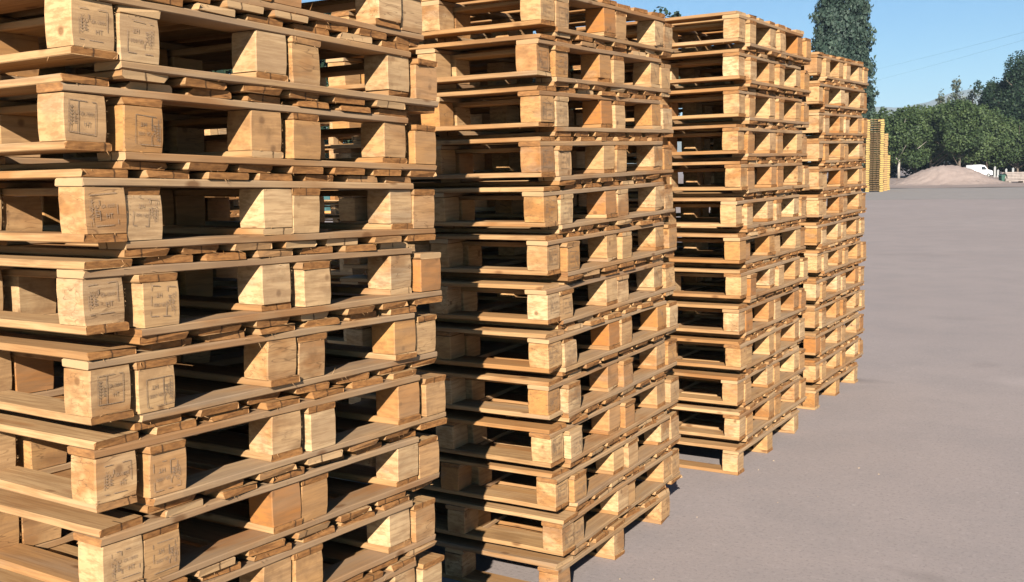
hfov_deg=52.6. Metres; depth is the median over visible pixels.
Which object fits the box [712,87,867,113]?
wooden pallet
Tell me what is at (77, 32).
wooden pallet
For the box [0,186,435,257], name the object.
wooden pallet
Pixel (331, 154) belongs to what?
wooden pallet
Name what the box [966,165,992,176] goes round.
van
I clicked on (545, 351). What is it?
wooden pallet
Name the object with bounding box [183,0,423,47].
wooden pallet
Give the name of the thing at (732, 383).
wooden pallet
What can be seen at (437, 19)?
wooden pallet
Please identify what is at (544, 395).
wooden pallet
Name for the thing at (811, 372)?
wooden pallet
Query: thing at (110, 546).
wooden pallet
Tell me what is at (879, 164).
wooden pallet
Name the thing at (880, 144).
wooden pallet
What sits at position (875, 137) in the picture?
wooden pallet
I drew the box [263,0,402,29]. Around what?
wooden pallet
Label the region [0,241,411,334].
wooden pallet
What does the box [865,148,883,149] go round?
wooden pallet
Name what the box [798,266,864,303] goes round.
wooden pallet
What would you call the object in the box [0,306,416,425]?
wooden pallet
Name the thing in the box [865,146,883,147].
wooden pallet
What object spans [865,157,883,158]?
wooden pallet
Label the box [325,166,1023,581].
ground
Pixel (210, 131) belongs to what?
wooden pallet
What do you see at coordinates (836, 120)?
wooden pallet
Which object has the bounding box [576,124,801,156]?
wooden pallet
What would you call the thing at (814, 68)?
wooden pallet
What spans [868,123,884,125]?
wooden pallet
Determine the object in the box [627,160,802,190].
wooden pallet
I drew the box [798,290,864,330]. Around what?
wooden pallet
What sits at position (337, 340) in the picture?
wooden pallet
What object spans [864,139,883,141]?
wooden pallet
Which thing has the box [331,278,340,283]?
wooden pallet
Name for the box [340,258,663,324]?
wooden pallet
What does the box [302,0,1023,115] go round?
sky
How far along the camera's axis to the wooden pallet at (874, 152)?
67.45 m
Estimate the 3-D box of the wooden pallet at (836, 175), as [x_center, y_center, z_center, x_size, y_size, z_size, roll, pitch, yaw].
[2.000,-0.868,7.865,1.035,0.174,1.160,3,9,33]
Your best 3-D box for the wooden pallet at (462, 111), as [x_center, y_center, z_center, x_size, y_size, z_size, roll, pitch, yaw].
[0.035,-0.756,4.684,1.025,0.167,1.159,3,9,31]
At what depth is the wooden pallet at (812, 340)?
7.67 m
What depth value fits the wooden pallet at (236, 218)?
12.56 m
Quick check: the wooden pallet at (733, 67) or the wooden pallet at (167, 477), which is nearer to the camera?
the wooden pallet at (167, 477)
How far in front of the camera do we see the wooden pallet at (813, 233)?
7.58 m
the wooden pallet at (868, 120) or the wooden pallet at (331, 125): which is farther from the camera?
the wooden pallet at (868, 120)
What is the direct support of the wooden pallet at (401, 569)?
on the wooden pallet at (428, 567)
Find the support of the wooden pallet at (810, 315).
on the wooden pallet at (825, 321)
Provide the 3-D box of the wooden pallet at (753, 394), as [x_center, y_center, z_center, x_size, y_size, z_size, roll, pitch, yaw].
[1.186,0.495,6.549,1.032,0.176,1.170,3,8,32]
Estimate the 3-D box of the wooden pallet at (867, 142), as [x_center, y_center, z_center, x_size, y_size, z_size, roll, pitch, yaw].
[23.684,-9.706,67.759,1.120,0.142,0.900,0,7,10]
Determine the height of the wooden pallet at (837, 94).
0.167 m
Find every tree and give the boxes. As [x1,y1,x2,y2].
[207,69,232,73]
[233,12,351,158]
[653,6,680,115]
[808,0,879,165]
[863,106,896,167]
[869,84,875,120]
[871,105,929,177]
[901,104,943,172]
[909,106,950,167]
[923,99,998,165]
[925,103,962,165]
[935,88,946,105]
[946,75,964,102]
[961,104,1003,165]
[961,112,1017,168]
[962,85,980,105]
[973,76,999,110]
[985,116,1023,171]
[986,50,1023,163]
[990,71,1023,123]
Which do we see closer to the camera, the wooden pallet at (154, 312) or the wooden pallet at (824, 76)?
the wooden pallet at (154, 312)
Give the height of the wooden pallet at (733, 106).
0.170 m
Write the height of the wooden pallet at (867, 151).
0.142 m
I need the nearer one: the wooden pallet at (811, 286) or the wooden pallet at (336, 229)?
the wooden pallet at (811, 286)
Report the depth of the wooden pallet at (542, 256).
4.20 m
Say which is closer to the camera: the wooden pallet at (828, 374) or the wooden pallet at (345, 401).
the wooden pallet at (345, 401)
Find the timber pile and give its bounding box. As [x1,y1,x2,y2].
[1002,172,1023,182]
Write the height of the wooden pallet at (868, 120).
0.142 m
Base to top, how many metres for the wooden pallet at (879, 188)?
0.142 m
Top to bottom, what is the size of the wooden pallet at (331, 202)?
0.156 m
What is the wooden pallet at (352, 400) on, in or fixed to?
on the wooden pallet at (345, 401)
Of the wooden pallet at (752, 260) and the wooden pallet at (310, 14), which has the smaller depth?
the wooden pallet at (310, 14)
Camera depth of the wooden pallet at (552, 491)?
4.29 m
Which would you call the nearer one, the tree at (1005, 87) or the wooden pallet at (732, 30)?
the wooden pallet at (732, 30)
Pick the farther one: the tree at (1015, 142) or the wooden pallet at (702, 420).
the tree at (1015, 142)
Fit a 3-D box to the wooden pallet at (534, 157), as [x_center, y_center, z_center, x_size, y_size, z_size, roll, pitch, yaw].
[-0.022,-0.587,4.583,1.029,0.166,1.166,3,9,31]
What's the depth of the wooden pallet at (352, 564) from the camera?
3.14 m
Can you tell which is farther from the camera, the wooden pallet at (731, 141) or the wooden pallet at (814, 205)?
the wooden pallet at (814, 205)
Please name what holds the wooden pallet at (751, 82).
on the wooden pallet at (733, 106)
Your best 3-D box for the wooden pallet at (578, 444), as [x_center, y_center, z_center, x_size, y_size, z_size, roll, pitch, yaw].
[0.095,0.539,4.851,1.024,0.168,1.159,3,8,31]
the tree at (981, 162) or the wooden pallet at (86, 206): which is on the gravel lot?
the tree at (981, 162)
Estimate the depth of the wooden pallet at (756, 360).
6.23 m
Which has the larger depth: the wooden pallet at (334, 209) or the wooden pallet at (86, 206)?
the wooden pallet at (334, 209)
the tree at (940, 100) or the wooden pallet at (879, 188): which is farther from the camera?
the tree at (940, 100)
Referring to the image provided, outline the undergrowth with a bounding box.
[876,152,1023,176]
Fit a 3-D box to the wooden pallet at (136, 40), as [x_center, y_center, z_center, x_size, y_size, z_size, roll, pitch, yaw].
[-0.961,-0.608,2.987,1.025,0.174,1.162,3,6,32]
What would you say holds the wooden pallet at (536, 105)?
on the wooden pallet at (462, 111)
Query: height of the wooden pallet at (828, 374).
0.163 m
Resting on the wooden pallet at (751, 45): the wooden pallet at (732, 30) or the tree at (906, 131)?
the wooden pallet at (732, 30)
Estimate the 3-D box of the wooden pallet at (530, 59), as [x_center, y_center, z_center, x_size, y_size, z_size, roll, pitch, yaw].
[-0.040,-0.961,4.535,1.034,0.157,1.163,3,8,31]
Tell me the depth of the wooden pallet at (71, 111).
2.52 m
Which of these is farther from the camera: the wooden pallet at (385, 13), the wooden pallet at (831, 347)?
the wooden pallet at (831, 347)
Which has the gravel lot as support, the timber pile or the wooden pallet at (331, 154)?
the timber pile
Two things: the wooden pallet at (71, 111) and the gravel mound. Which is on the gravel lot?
the gravel mound
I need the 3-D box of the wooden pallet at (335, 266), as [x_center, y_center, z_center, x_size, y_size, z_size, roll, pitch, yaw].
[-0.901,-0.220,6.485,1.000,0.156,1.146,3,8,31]
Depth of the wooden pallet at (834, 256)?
7.62 m
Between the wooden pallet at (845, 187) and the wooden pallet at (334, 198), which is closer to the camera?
the wooden pallet at (845, 187)
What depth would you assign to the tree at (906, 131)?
133.74 m
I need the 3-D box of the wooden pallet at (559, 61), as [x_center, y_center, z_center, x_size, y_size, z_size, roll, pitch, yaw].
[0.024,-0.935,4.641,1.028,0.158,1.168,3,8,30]
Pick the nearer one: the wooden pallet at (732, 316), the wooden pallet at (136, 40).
the wooden pallet at (136, 40)
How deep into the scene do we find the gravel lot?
82.08 m
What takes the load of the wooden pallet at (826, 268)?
on the wooden pallet at (811, 286)
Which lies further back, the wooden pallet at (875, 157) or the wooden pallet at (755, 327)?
the wooden pallet at (875, 157)
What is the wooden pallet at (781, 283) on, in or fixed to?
on the wooden pallet at (732, 316)
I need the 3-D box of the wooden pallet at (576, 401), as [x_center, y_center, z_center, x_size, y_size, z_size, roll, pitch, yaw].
[0.084,0.355,4.821,1.029,0.167,1.164,3,8,30]
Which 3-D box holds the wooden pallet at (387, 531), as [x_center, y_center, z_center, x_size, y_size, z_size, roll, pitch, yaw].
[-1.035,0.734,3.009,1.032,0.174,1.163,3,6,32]
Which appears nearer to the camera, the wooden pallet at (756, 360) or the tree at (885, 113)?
the wooden pallet at (756, 360)
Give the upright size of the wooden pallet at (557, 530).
0.166 m
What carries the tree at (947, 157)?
on the gravel lot
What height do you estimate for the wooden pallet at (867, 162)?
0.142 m
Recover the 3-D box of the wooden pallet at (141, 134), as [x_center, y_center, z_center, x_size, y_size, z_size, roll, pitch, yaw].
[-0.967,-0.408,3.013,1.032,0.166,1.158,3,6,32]
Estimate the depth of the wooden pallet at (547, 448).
4.24 m
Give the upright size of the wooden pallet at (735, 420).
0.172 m
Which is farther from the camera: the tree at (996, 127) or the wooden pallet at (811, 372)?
the tree at (996, 127)
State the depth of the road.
60.12 m
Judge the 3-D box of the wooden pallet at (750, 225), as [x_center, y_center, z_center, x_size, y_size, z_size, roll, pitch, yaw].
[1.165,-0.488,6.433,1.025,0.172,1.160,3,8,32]
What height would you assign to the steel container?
1.750 m
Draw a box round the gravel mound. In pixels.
[889,165,1011,185]
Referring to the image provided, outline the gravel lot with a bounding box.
[678,173,1023,188]
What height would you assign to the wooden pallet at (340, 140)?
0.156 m
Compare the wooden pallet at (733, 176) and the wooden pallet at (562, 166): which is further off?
the wooden pallet at (733, 176)
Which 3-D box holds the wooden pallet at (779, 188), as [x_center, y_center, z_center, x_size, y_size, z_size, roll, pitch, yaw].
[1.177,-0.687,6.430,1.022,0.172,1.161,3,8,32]
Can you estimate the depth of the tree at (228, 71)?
55.92 m
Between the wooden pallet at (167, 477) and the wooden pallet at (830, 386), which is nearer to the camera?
the wooden pallet at (167, 477)
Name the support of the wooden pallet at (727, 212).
on the wooden pallet at (750, 225)
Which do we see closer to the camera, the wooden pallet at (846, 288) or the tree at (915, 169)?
the wooden pallet at (846, 288)
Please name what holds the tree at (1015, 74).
on the gravel lot
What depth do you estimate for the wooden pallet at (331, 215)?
14.86 m
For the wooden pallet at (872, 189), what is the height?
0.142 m
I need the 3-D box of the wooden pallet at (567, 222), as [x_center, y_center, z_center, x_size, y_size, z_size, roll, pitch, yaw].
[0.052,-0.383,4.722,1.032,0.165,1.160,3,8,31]
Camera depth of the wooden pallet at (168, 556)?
2.74 m
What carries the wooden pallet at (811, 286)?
on the wooden pallet at (846, 288)
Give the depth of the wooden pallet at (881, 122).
67.27 m
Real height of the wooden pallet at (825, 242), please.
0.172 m
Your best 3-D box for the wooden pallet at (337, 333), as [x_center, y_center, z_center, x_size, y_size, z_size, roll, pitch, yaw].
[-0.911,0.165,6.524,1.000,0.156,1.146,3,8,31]
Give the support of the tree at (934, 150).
on the gravel lot
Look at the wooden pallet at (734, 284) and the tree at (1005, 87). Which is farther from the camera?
the tree at (1005, 87)
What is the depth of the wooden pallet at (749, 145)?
5.97 m
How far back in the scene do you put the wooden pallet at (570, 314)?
4.41 m
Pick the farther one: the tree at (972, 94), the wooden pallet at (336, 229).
the tree at (972, 94)
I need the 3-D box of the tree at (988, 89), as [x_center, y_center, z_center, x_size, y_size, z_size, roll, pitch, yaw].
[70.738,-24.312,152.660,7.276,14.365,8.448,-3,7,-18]
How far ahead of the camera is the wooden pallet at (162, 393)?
2.67 m
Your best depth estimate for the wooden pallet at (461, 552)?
4.36 m
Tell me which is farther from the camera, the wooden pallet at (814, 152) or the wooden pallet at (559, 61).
the wooden pallet at (814, 152)
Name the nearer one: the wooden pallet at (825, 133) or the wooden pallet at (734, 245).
the wooden pallet at (734, 245)
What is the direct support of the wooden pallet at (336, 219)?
on the wooden pallet at (336, 229)
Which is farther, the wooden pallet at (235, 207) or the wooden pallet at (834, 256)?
the wooden pallet at (235, 207)
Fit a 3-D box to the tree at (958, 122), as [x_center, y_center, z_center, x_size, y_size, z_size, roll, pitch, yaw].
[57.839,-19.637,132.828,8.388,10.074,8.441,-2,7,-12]
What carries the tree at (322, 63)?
on the ground
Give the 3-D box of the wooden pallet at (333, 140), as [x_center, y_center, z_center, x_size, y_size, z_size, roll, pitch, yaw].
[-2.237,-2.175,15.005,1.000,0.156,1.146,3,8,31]
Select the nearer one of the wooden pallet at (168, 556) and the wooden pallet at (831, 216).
the wooden pallet at (168, 556)
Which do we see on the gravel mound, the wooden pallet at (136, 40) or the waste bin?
the waste bin
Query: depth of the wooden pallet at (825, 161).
7.49 m
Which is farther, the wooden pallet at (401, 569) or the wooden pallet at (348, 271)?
the wooden pallet at (348, 271)
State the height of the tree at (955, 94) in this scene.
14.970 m
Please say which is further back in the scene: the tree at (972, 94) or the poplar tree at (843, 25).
the tree at (972, 94)
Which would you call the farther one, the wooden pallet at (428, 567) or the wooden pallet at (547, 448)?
the wooden pallet at (547, 448)
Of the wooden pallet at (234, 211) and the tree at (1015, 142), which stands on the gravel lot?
the tree at (1015, 142)
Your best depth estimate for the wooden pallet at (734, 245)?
6.05 m
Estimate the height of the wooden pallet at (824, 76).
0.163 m
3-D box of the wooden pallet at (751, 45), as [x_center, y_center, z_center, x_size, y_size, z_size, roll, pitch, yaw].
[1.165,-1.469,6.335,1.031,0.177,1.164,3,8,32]
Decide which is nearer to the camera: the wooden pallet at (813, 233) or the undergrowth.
the wooden pallet at (813, 233)
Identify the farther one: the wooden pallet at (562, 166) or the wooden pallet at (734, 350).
the wooden pallet at (734, 350)
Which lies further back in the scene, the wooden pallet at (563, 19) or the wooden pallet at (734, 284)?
the wooden pallet at (734, 284)
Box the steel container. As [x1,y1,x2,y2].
[324,196,330,212]
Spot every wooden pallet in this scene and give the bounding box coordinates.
[0,0,410,96]
[0,5,438,114]
[0,73,407,163]
[0,97,436,176]
[0,169,413,242]
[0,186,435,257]
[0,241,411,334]
[0,251,441,344]
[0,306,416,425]
[0,368,420,513]
[0,429,419,581]
[0,494,412,581]
[10,313,436,430]
[15,371,446,513]
[19,432,438,581]
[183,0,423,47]
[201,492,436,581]
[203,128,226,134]
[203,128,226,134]
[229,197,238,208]
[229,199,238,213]
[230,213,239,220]
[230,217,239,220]
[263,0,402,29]
[320,122,405,128]
[320,190,338,200]
[323,540,415,581]
[324,136,352,146]
[324,137,351,148]
[324,201,338,203]
[324,204,338,214]
[325,149,338,158]
[325,206,338,216]
[325,217,339,221]
[325,219,354,230]
[326,33,660,90]
[327,329,343,337]
[327,329,346,344]
[330,137,662,178]
[330,244,414,275]
[331,0,664,46]
[331,259,363,278]
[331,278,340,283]
[332,85,661,135]
[337,398,373,403]
[338,178,664,226]
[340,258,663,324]
[343,218,664,275]
[346,297,666,373]
[349,397,372,403]
[351,96,673,143]
[353,374,665,467]
[355,184,674,233]
[356,335,665,419]
[357,410,669,511]
[359,46,670,96]
[365,223,676,280]
[365,487,669,581]
[370,447,672,556]
[374,337,676,421]
[408,262,675,328]
[410,375,678,467]
[411,144,673,186]
[414,551,443,581]
[431,300,678,375]
[434,448,681,554]
[438,0,672,57]
[438,410,680,511]
[573,49,800,88]
[576,11,803,56]
[576,86,801,125]
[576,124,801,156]
[625,94,808,127]
[626,20,810,64]
[627,57,810,96]
[627,131,807,162]
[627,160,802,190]
[628,165,809,196]
[628,191,799,228]
[628,196,806,232]
[628,254,799,298]
[629,257,808,302]
[631,222,800,263]
[631,288,806,338]
[631,315,798,369]
[632,227,805,267]
[632,375,799,440]
[635,345,798,405]
[636,317,804,372]
[637,285,798,334]
[637,348,805,407]
[643,408,799,475]
[670,377,806,441]
[683,164,862,188]
[708,214,859,244]
[708,217,864,248]
[710,115,867,141]
[710,138,863,161]
[710,143,865,165]
[710,188,861,216]
[710,193,866,221]
[711,52,863,82]
[711,168,867,193]
[712,80,864,111]
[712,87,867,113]
[753,109,861,135]
[779,264,858,300]
[779,337,863,383]
[780,311,859,354]
[780,336,858,382]
[797,313,864,356]
[797,362,857,409]
[798,241,866,275]
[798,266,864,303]
[798,287,859,327]
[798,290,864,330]
[800,238,860,272]
[801,58,868,87]
[863,187,882,189]
[863,189,882,191]
[864,137,884,139]
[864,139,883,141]
[864,141,883,143]
[864,161,883,163]
[864,163,883,165]
[865,132,883,134]
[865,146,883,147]
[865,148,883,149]
[865,150,883,152]
[865,152,883,154]
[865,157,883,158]
[866,143,883,145]
[867,119,883,121]
[868,121,883,123]
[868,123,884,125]
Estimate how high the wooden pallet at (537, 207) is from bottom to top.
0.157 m
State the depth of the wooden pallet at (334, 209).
14.63 m
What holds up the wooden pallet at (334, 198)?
on the wooden pallet at (331, 202)
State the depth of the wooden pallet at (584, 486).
4.50 m
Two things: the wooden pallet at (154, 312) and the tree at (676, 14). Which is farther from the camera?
the tree at (676, 14)
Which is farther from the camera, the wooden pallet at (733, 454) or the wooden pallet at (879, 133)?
the wooden pallet at (879, 133)
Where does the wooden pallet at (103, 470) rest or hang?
on the wooden pallet at (167, 477)
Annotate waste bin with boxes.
[998,174,1007,181]
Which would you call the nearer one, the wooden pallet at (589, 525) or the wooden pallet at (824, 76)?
the wooden pallet at (589, 525)
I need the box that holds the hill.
[627,89,1011,163]
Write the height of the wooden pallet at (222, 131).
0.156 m
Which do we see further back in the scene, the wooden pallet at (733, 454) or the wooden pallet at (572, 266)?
the wooden pallet at (733, 454)
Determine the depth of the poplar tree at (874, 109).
139.74 m
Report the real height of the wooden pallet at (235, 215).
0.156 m
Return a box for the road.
[861,187,1023,199]
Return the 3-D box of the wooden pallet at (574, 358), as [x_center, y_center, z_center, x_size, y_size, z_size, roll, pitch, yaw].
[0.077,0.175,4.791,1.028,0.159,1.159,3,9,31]
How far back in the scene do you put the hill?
3405.25 m
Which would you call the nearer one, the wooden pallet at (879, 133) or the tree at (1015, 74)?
the wooden pallet at (879, 133)
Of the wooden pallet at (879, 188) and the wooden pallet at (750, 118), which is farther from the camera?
the wooden pallet at (879, 188)
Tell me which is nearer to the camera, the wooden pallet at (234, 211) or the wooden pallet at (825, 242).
the wooden pallet at (825, 242)
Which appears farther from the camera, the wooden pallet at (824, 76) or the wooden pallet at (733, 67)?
the wooden pallet at (824, 76)

